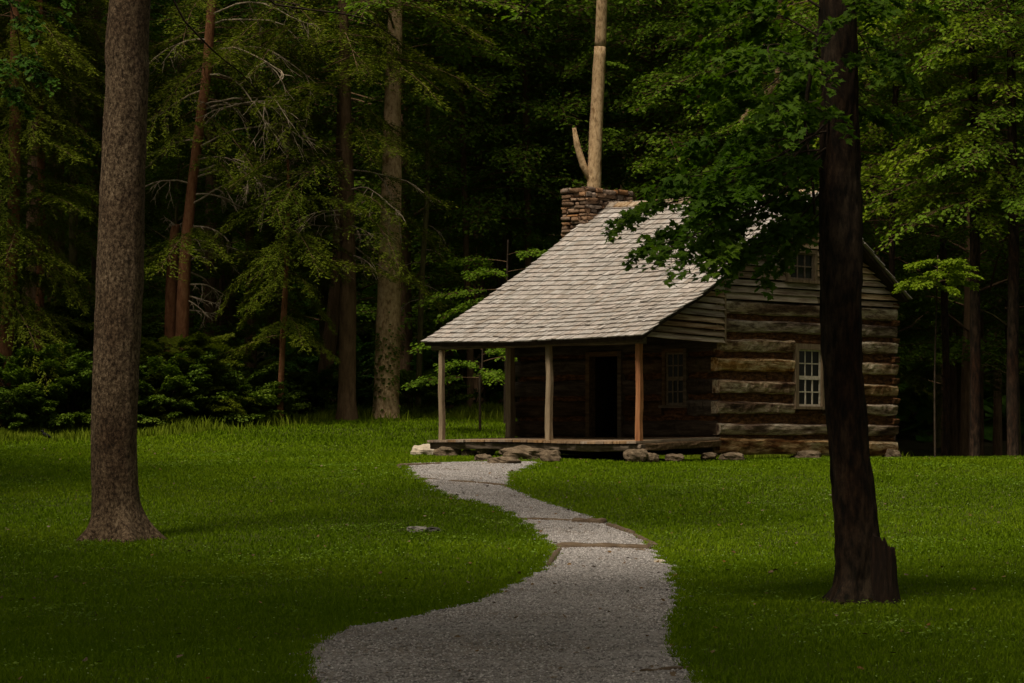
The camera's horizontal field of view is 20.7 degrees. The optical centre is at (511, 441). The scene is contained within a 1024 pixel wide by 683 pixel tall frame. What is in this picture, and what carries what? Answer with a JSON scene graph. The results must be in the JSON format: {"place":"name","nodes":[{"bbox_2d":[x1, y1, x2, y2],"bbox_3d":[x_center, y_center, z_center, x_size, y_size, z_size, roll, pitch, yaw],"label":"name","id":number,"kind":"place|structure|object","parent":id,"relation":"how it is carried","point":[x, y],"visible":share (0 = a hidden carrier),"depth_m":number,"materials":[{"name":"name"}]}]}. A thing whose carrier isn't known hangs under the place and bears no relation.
{"place":"outdoors","nodes":[
{"label":"outdoors","id":0,"kind":"place"},
{"bbox_2d":[0,402,913,458],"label":"tall grass","id":1,"kind":"structure","parent":0,"point":[76,431],"depth_m":67.82,"materials":[{"name":"green plant"}]},
{"bbox_2d":[289,461,706,682],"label":"path","id":2,"kind":"structure","parent":0,"point":[477,647],"depth_m":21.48,"materials":[{"name":"grey gravel"}]},
{"bbox_2d":[556,542,650,548],"bbox_3d":[1.154,1.342,35.306,1.204,0.162,0.164,0,0,0],"label":"timber step","id":3,"kind":"object","parent":2,"relation":"on","point":[579,544],"visible":0.53,"depth_m":35.25,"materials":[{"name":"wood"}]},
{"bbox_2d":[0,16,1023,682],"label":"ground","id":4,"kind":"structure","parent":0,"point":[914,446],"depth_m":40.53,"materials":[{"name":"green plant"}]},
{"bbox_2d":[0,300,86,416],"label":"evergreen bush","id":5,"kind":"object","parent":4,"relation":"on","point":[53,304],"visible":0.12,"depth_m":70.50,"materials":[{"name":"green plant"}]},
{"bbox_2d":[0,335,92,428],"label":"shrub","id":6,"kind":"object","parent":4,"relation":"on","point":[27,393],"visible":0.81,"depth_m":65.52,"materials":[{"name":"green plant"}]},
{"bbox_2d":[0,0,108,428],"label":"evergreen","id":7,"kind":"object","parent":4,"relation":"on","point":[12,241],"visible":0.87,"depth_m":66.60,"materials":[{"name":"green plant"}]},
{"bbox_2d":[0,350,167,428],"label":"shrub","id":8,"kind":"object","parent":4,"relation":"on","point":[67,383],"visible":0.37,"depth_m":66.13,"materials":[{"name":"green plant"}]},
{"bbox_2d":[0,0,167,355],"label":"evergreen","id":9,"kind":"object","parent":4,"relation":"on","point":[42,216],"visible":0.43,"depth_m":69.54,"materials":[{"name":"green plant"}]},
{"bbox_2d":[20,298,164,415],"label":"shrub","id":10,"kind":"object","parent":4,"relation":"on","point":[145,332],"visible":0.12,"depth_m":69.80,"materials":[{"name":"green plant"}]},
{"bbox_2d":[0,0,242,344],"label":"evergreen","id":11,"kind":"object","parent":4,"relation":"on","point":[92,280],"visible":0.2,"depth_m":73.62,"materials":[{"name":"green plant"}]},
{"bbox_2d":[13,50,230,360],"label":"forest tree","id":12,"kind":"object","parent":4,"relation":"on","point":[158,251],"visible":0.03,"depth_m":89.81,"materials":[{"name":"green plant"}]},
{"bbox_2d":[0,10,245,319],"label":"forest tree","id":13,"kind":"object","parent":4,"relation":"on","point":[194,299],"visible":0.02,"depth_m":94.61,"materials":[{"name":"green plant"}]},
{"bbox_2d":[0,1,256,209],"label":"forest tree","id":14,"kind":"object","parent":4,"relation":"on","point":[166,159],"visible":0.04,"depth_m":87.95,"materials":[{"name":"green plant"}]},
{"bbox_2d":[0,0,263,346],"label":"evergreen","id":15,"kind":"object","parent":4,"relation":"on","point":[73,252],"visible":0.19,"depth_m":72.83,"materials":[{"name":"green plant"}]},
{"bbox_2d":[0,0,283,345],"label":"forest tree","id":16,"kind":"object","parent":4,"relation":"on","point":[30,187],"visible":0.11,"depth_m":77.91,"materials":[{"name":"brown plant"}]},
{"bbox_2d":[0,0,312,414],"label":"forest tree","id":17,"kind":"object","parent":4,"relation":"on","point":[62,232],"visible":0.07,"depth_m":83.09,"materials":[{"name":"green plant"}]},
{"bbox_2d":[67,348,247,424],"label":"shrub","id":18,"kind":"object","parent":4,"relation":"on","point":[193,376],"visible":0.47,"depth_m":67.28,"materials":[{"name":"green plant"}]},
{"bbox_2d":[160,215,182,351],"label":"broken pine","id":19,"kind":"object","parent":4,"relation":"on","point":[170,306],"visible":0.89,"depth_m":70.42,"materials":[{"name":"brown plant"}]},
{"bbox_2d":[56,0,300,360],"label":"forest tree","id":20,"kind":"object","parent":4,"relation":"on","point":[175,220],"visible":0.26,"depth_m":80.19,"materials":[{"name":"green plant"}]},
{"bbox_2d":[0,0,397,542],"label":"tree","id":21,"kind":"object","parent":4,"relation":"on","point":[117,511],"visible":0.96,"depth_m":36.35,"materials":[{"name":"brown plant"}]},
{"bbox_2d":[138,331,266,424],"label":"evergreen bush","id":22,"kind":"object","parent":4,"relation":"on","point":[197,344],"visible":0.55,"depth_m":67.79,"materials":[{"name":"green plant"}]},
{"bbox_2d":[44,0,374,411],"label":"pine","id":23,"kind":"object","parent":4,"relation":"on","point":[186,250],"visible":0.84,"depth_m":69.82,"materials":[{"name":"green plant"}]},
{"bbox_2d":[46,0,384,359],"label":"forest tree","id":24,"kind":"object","parent":4,"relation":"on","point":[213,282],"visible":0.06,"depth_m":83.83,"materials":[{"name":"green plant"}]},
{"bbox_2d":[85,0,360,332],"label":"forest tree","id":25,"kind":"object","parent":4,"relation":"on","point":[203,268],"visible":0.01,"depth_m":108.12,"materials":[{"name":"green plant"}]},
{"bbox_2d":[138,361,311,420],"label":"shrub","id":26,"kind":"object","parent":4,"relation":"on","point":[267,394],"visible":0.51,"depth_m":68.89,"materials":[{"name":"green plant"}]},
{"bbox_2d":[86,1,379,374],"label":"forest tree","id":27,"kind":"object","parent":4,"relation":"on","point":[231,308],"visible":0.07,"depth_m":90.07,"materials":[{"name":"green plant"}]},
{"bbox_2d":[143,0,356,360],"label":"forest tree","id":28,"kind":"object","parent":4,"relation":"on","point":[221,287],"visible":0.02,"depth_m":96.47,"materials":[{"name":"green plant"}]},
{"bbox_2d":[144,0,369,377],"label":"forest tree","id":29,"kind":"object","parent":4,"relation":"on","point":[247,237],"visible":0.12,"depth_m":86.74,"materials":[{"name":"green plant"}]},
{"bbox_2d":[202,351,315,414],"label":"evergreen bush","id":30,"kind":"object","parent":4,"relation":"on","point":[265,363],"visible":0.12,"depth_m":70.75,"materials":[{"name":"green plant"}]},
{"bbox_2d":[79,5,438,344],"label":"forest tree","id":31,"kind":"object","parent":4,"relation":"on","point":[264,240],"depth_m":97.11,"materials":[{"name":"green plant"}]},
{"bbox_2d":[144,12,456,408],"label":"forest tree","id":32,"kind":"object","parent":4,"relation":"on","point":[275,340],"visible":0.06,"depth_m":92.93,"materials":[{"name":"green plant"}]},
{"bbox_2d":[237,363,372,413],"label":"shrub","id":33,"kind":"object","parent":4,"relation":"on","point":[321,397],"visible":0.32,"depth_m":72.11,"materials":[{"name":"green plant"}]},
{"bbox_2d":[196,150,419,421],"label":"young hemlock","id":34,"kind":"object","parent":4,"relation":"on","point":[317,256],"visible":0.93,"depth_m":68.89,"materials":[{"name":"green plant"}]},
{"bbox_2d":[257,359,373,411],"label":"shrub","id":35,"kind":"object","parent":4,"relation":"on","point":[361,394],"visible":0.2,"depth_m":73.35,"materials":[{"name":"green plant"}]},
{"bbox_2d":[170,0,505,420],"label":"hemlock","id":36,"kind":"object","parent":4,"relation":"on","point":[346,403],"visible":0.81,"depth_m":69.55,"materials":[{"name":"green plant"}]},
{"bbox_2d":[194,17,487,320],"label":"forest tree","id":37,"kind":"object","parent":4,"relation":"on","point":[373,300],"visible":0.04,"depth_m":106.98,"materials":[{"name":"green plant"}]},
{"bbox_2d":[161,1,535,399],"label":"forest tree","id":38,"kind":"object","parent":4,"relation":"on","point":[325,303],"visible":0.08,"depth_m":88.43,"materials":[{"name":"green plant"}]},
{"bbox_2d":[260,332,437,407],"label":"shrub","id":39,"kind":"object","parent":4,"relation":"on","point":[365,350],"visible":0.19,"depth_m":78.51,"materials":[{"name":"green plant"}]},
{"bbox_2d":[233,0,473,410],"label":"leaning tree","id":40,"kind":"object","parent":4,"relation":"on","point":[333,312],"visible":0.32,"depth_m":72.91,"materials":[{"name":"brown plant"}]},
{"bbox_2d":[217,0,543,418],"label":"pale tree","id":41,"kind":"object","parent":4,"relation":"on","point":[387,373],"visible":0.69,"depth_m":70.75,"materials":[{"name":"beige plant"}]},
{"bbox_2d":[198,2,562,298],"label":"forest tree","id":42,"kind":"object","parent":4,"relation":"on","point":[458,252],"visible":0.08,"depth_m":83.31,"materials":[{"name":"green plant"}]},
{"bbox_2d":[217,1,546,208],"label":"forest tree","id":43,"kind":"object","parent":4,"relation":"on","point":[333,128],"visible":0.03,"depth_m":89.72,"materials":[{"name":"green plant"}]},
{"bbox_2d":[162,0,638,404],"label":"forest tree","id":44,"kind":"object","parent":4,"relation":"on","point":[408,341],"visible":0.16,"depth_m":78.43,"materials":[{"name":"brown plant"}]},
{"bbox_2d":[254,9,578,405],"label":"forest tree","id":45,"kind":"object","parent":4,"relation":"on","point":[432,228],"visible":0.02,"depth_m":97.57,"materials":[{"name":"green plant"}]},
{"bbox_2d":[356,367,478,411],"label":"shrub","id":46,"kind":"object","parent":4,"relation":"on","point":[449,398],"visible":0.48,"depth_m":73.21,"materials":[{"name":"green plant"}]},
{"bbox_2d":[316,34,522,339],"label":"forest tree","id":47,"kind":"object","parent":4,"relation":"on","point":[362,285],"visible":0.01,"depth_m":110.73,"materials":[{"name":"green plant"}]},
{"bbox_2d":[305,14,545,408],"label":"forest tree","id":48,"kind":"object","parent":4,"relation":"on","point":[450,352],"visible":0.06,"depth_m":101.98,"materials":[{"name":"green plant"}]},
{"bbox_2d":[244,0,608,408],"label":"leafy tree","id":49,"kind":"object","parent":4,"relation":"on","point":[424,249],"visible":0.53,"depth_m":73.97,"materials":[{"name":"green plant"}]},
{"bbox_2d":[308,2,560,403],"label":"forest tree","id":50,"kind":"object","parent":4,"relation":"on","point":[413,332],"visible":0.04,"depth_m":92.74,"materials":[{"name":"green plant"}]},
{"bbox_2d":[433,446,460,455],"bbox_3d":[-1.327,0.230,57.474,0.628,0.290,0.415,0,0,-14],"label":"rock","id":51,"kind":"object","parent":4,"relation":"on","point":[444,451],"visible":0.65,"depth_m":57.31,"materials":[{"name":"brown stone"}]},
{"bbox_2d":[399,348,516,407],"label":"shrub","id":52,"kind":"object","parent":4,"relation":"on","point":[498,393],"visible":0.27,"depth_m":77.58,"materials":[{"name":"green plant"}]},
{"bbox_2d":[402,342,516,430],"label":"sapling","id":53,"kind":"object","parent":4,"relation":"on","point":[492,374],"visible":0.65,"depth_m":66.40,"materials":[{"name":"green plant"}]},
{"bbox_2d":[319,0,607,407],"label":"leafy tree","id":54,"kind":"object","parent":4,"relation":"on","point":[465,197],"visible":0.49,"depth_m":75.16,"materials":[{"name":"green plant"}]},
{"bbox_2d":[356,8,603,406],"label":"forest tree","id":55,"kind":"object","parent":4,"relation":"on","point":[499,265],"visible":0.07,"depth_m":86.24,"materials":[{"name":"green plant"}]},
{"bbox_2d":[322,1,638,339],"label":"forest tree","id":56,"kind":"object","parent":4,"relation":"on","point":[453,239],"visible":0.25,"depth_m":77.42,"materials":[{"name":"green plant"}]},
{"bbox_2d":[329,1,631,403],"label":"forest tree","id":57,"kind":"object","parent":4,"relation":"on","point":[476,380],"visible":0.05,"depth_m":84.47,"materials":[{"name":"green plant"}]},
{"bbox_2d":[414,240,548,422],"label":"sapling","id":58,"kind":"object","parent":4,"relation":"on","point":[480,272],"visible":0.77,"depth_m":69.58,"materials":[{"name":"green plant"}]},
{"bbox_2d":[354,6,634,405],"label":"forest tree","id":59,"kind":"object","parent":4,"relation":"on","point":[494,255],"visible":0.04,"depth_m":90.84,"materials":[{"name":"green plant"}]},
{"bbox_2d":[287,460,724,682],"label":"path edge grass","id":60,"kind":"structure","parent":4,"relation":"on","point":[690,662],"depth_m":25.76,"materials":[{"name":"green plant"}]},
{"bbox_2d":[357,0,666,267],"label":"leafy tree","id":61,"kind":"object","parent":4,"relation":"on","point":[524,24],"visible":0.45,"depth_m":75.16,"materials":[{"name":"green plant"}]},
{"bbox_2d":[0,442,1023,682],"bbox_3d":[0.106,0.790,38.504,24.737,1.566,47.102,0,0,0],"label":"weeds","id":62,"kind":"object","parent":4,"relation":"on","point":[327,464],"visible":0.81,"depth_m":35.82,"materials":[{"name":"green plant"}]},
{"bbox_2d":[0,474,1023,682],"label":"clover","id":63,"kind":"object","parent":4,"relation":"on","point":[498,571],"visible":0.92,"depth_m":30.22,"materials":[{"name":"green plant"}]},
{"bbox_2d":[0,448,1023,682],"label":"fallen leaves","id":64,"kind":"object","parent":4,"relation":"on","point":[673,673],"visible":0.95,"depth_m":30.81,"materials":[{"name":"brown plant"}]},
{"bbox_2d":[1,0,1023,441],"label":"wood","id":65,"kind":"object","parent":4,"relation":"on","point":[921,416],"depth_m":118.76,"materials":[{"name":"green wood"}]},
{"bbox_2d":[498,445,544,459],"bbox_3d":[0.219,0.244,55.051,0.959,0.380,0.621,0,0,-13],"label":"rock","id":66,"kind":"object","parent":4,"relation":"on","point":[524,452],"visible":0.52,"depth_m":54.82,"materials":[{"name":"brown stone"}]},
{"bbox_2d":[352,0,731,221],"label":"forest tree","id":67,"kind":"object","parent":4,"relation":"on","point":[563,92],"visible":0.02,"depth_m":86.58,"materials":[{"name":"green plant"}]},
{"bbox_2d":[539,449,560,461],"bbox_3d":[0.727,0.326,53.584,0.414,0.369,0.312,0,0,-12],"label":"rock","id":68,"kind":"object","parent":4,"relation":"on","point":[546,455],"visible":0.62,"depth_m":53.48,"materials":[{"name":"brown stone"}]},
{"bbox_2d":[401,0,724,306],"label":"forest tree","id":69,"kind":"object","parent":4,"relation":"on","point":[516,226],"visible":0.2,"depth_m":77.41,"materials":[{"name":"green plant"}]},
{"bbox_2d":[458,12,738,293],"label":"forest tree","id":70,"kind":"object","parent":4,"relation":"on","point":[577,160],"visible":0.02,"depth_m":92.99,"materials":[{"name":"green plant"}]},
{"bbox_2d":[487,0,710,390],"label":"forest tree","id":71,"kind":"object","parent":4,"relation":"on","point":[617,109],"depth_m":82.42,"materials":[{"name":"green plant"}]},
{"bbox_2d":[510,7,688,267],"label":"forest tree","id":72,"kind":"object","parent":4,"relation":"on","point":[634,197],"visible":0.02,"depth_m":89.62,"materials":[{"name":"green plant"}]},
{"bbox_2d":[572,0,628,187],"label":"tall tree","id":73,"kind":"object","parent":4,"relation":"on","point":[591,171],"visible":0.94,"depth_m":71.93,"materials":[{"name":"beige plant"}]},
{"bbox_2d":[623,449,648,461],"bbox_3d":[2.377,0.281,53.784,0.490,0.309,0.332,0,0,-15],"label":"rock","id":74,"kind":"object","parent":4,"relation":"on","point":[635,455],"visible":0.83,"depth_m":53.67,"materials":[{"name":"brown stone"}]},
{"bbox_2d":[477,0,818,216],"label":"leafy tree","id":75,"kind":"object","parent":4,"relation":"on","point":[607,124],"visible":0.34,"depth_m":75.10,"materials":[{"name":"green plant"}]},
{"bbox_2d":[421,186,911,455],"bbox_3d":[3.035,-2.564,59.324,6.853,6.127,9.216,0,0,42],"label":"log cabin","id":76,"kind":"object","parent":4,"relation":"on","point":[595,339],"visible":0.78,"depth_m":57.54,"materials":[{"name":"brown wood"}]},
{"bbox_2d":[595,358,616,436],"bbox_3d":[2.005,-0.905,58.651,0.065,1.690,0.790,0,0,42],"label":"door","id":77,"kind":"structure","parent":76,"relation":"in","point":[605,368],"depth_m":58.59,"materials":[{"name":"black wood"}]},
{"bbox_2d":[658,348,688,407],"bbox_3d":[3.331,-1.290,56.763,0.740,1.200,0.240,0,0,42],"label":"window","id":78,"kind":"structure","parent":76,"relation":"in","point":[675,376],"depth_m":56.76,"materials":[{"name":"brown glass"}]},
{"bbox_2d":[782,249,819,283],"bbox_3d":[5.960,-3.640,57.948,0.240,0.700,1.120,0,0,42],"label":"window","id":79,"kind":"structure","parent":76,"relation":"in","point":[806,266],"depth_m":58.02,"materials":[{"name":"beige glass"}]},
{"bbox_2d":[792,343,824,409],"bbox_3d":[6.150,-1.360,58.234,0.240,1.360,1.160,0,0,42],"label":"window","id":80,"kind":"structure","parent":76,"relation":"in","point":[807,376],"depth_m":58.20,"materials":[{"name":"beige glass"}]},
{"bbox_2d":[558,0,866,199],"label":"leafy tree","id":81,"kind":"object","parent":4,"relation":"on","point":[659,70],"visible":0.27,"depth_m":73.51,"materials":[{"name":"green plant"}]},
{"bbox_2d":[497,0,950,604],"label":"dark tree","id":82,"kind":"object","parent":4,"relation":"on","point":[717,224],"visible":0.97,"depth_m":26.13,"materials":[{"name":"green plant"}]},
{"bbox_2d":[629,0,935,256],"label":"leafy tree","id":83,"kind":"object","parent":4,"relation":"on","point":[685,80],"visible":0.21,"depth_m":71.45,"materials":[{"name":"green plant"}]},
{"bbox_2d":[678,30,965,258],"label":"forest tree","id":84,"kind":"object","parent":4,"relation":"on","point":[935,223],"visible":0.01,"depth_m":86.22,"materials":[{"name":"green plant"}]},
{"bbox_2d":[764,49,939,334],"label":"forest tree","id":85,"kind":"object","parent":4,"relation":"on","point":[920,326],"visible":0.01,"depth_m":92.68,"materials":[{"name":"green plant"}]},
{"bbox_2d":[730,8,1006,370],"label":"forest tree","id":86,"kind":"object","parent":4,"relation":"on","point":[953,348],"visible":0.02,"depth_m":78.48,"materials":[{"name":"green plant"}]},
{"bbox_2d":[719,0,1023,439],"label":"leafy tree","id":87,"kind":"object","parent":4,"relation":"on","point":[894,100],"visible":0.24,"depth_m":70.83,"materials":[{"name":"green plant"}]},
{"bbox_2d":[807,9,940,440],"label":"forest tree","id":88,"kind":"object","parent":4,"relation":"on","point":[909,383],"depth_m":105.91,"materials":[{"name":"green plant"}]},
{"bbox_2d":[739,0,1023,455],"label":"leafy tree","id":89,"kind":"object","parent":4,"relation":"on","point":[973,192],"visible":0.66,"depth_m":67.68,"materials":[{"name":"green plant"}]},
{"bbox_2d":[782,0,1023,455],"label":"leafy tree","id":90,"kind":"object","parent":4,"relation":"on","point":[1011,206],"visible":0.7,"depth_m":66.88,"materials":[{"name":"green plant"}]},
{"bbox_2d":[793,1,1023,455],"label":"leafy tree","id":91,"kind":"object","parent":4,"relation":"on","point":[946,369],"visible":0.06,"depth_m":73.93,"materials":[{"name":"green plant"}]},
{"bbox_2d":[797,4,1023,455],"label":"forest tree","id":92,"kind":"object","parent":4,"relation":"on","point":[965,411],"visible":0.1,"depth_m":79.19,"materials":[{"name":"green plant"}]},
{"bbox_2d":[860,0,960,375],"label":"forest tree","id":93,"kind":"object","parent":4,"relation":"on","point":[904,321],"visible":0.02,"depth_m":96.00,"materials":[{"name":"green plant"}]},
{"bbox_2d":[819,2,1023,332],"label":"forest tree","id":94,"kind":"object","parent":4,"relation":"on","point":[950,297],"visible":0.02,"depth_m":83.72,"materials":[{"name":"green plant"}]},
{"bbox_2d":[891,255,984,456],"bbox_3d":[8.901,-1.674,58.527,1.956,4.466,1.922,0,0,0],"label":"sapling","id":95,"kind":"object","parent":4,"relation":"on","point":[920,282],"visible":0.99,"depth_m":58.27,"materials":[{"name":"green plant"}]},
{"bbox_2d":[862,0,1023,455],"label":"forest tree","id":96,"kind":"object","parent":4,"relation":"on","point":[905,335],"visible":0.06,"depth_m":91.72,"materials":[{"name":"green plant"}]},
{"bbox_2d":[862,4,1023,455],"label":"forest tree","id":97,"kind":"object","parent":4,"relation":"on","point":[953,447],"visible":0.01,"depth_m":91.69,"materials":[{"name":"brown plant"}]},
{"bbox_2d":[865,2,1023,447],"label":"forest tree","id":98,"kind":"object","parent":4,"relation":"on","point":[938,441],"depth_m":113.92,"materials":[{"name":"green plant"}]},
{"bbox_2d":[866,134,1023,455],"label":"forest tree","id":99,"kind":"object","parent":4,"relation":"on","point":[900,315],"visible":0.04,"depth_m":104.20,"materials":[{"name":"green plant"}]},
{"bbox_2d":[867,3,1023,374],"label":"forest tree","id":100,"kind":"object","parent":4,"relation":"on","point":[985,323],"visible":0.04,"depth_m":93.07,"materials":[{"name":"green plant"}]},
{"bbox_2d":[884,3,1023,454],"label":"forest tree","id":101,"kind":"object","parent":4,"relation":"on","point":[958,325],"visible":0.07,"depth_m":87.82,"materials":[{"name":"green plant"}]},
{"bbox_2d":[888,50,1023,455],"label":"forest tree","id":102,"kind":"object","parent":4,"relation":"on","point":[959,365],"visible":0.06,"depth_m":98.92,"materials":[{"name":"green plant"}]},
{"bbox_2d":[895,1,1023,454],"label":"forest tree","id":103,"kind":"object","parent":4,"relation":"on","point":[985,356],"visible":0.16,"depth_m":81.95,"materials":[{"name":"green plant"}]},
{"bbox_2d":[903,98,1023,454],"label":"forest tree","id":104,"kind":"object","parent":4,"relation":"on","point":[997,426],"visible":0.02,"depth_m":109.76,"materials":[{"name":"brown plant"}]},
{"bbox_2d":[980,204,1023,347],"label":"forest tree","id":105,"kind":"object","parent":4,"relation":"on","point":[1003,285],"visible":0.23,"depth_m":87.39,"materials":[{"name":"green plant"}]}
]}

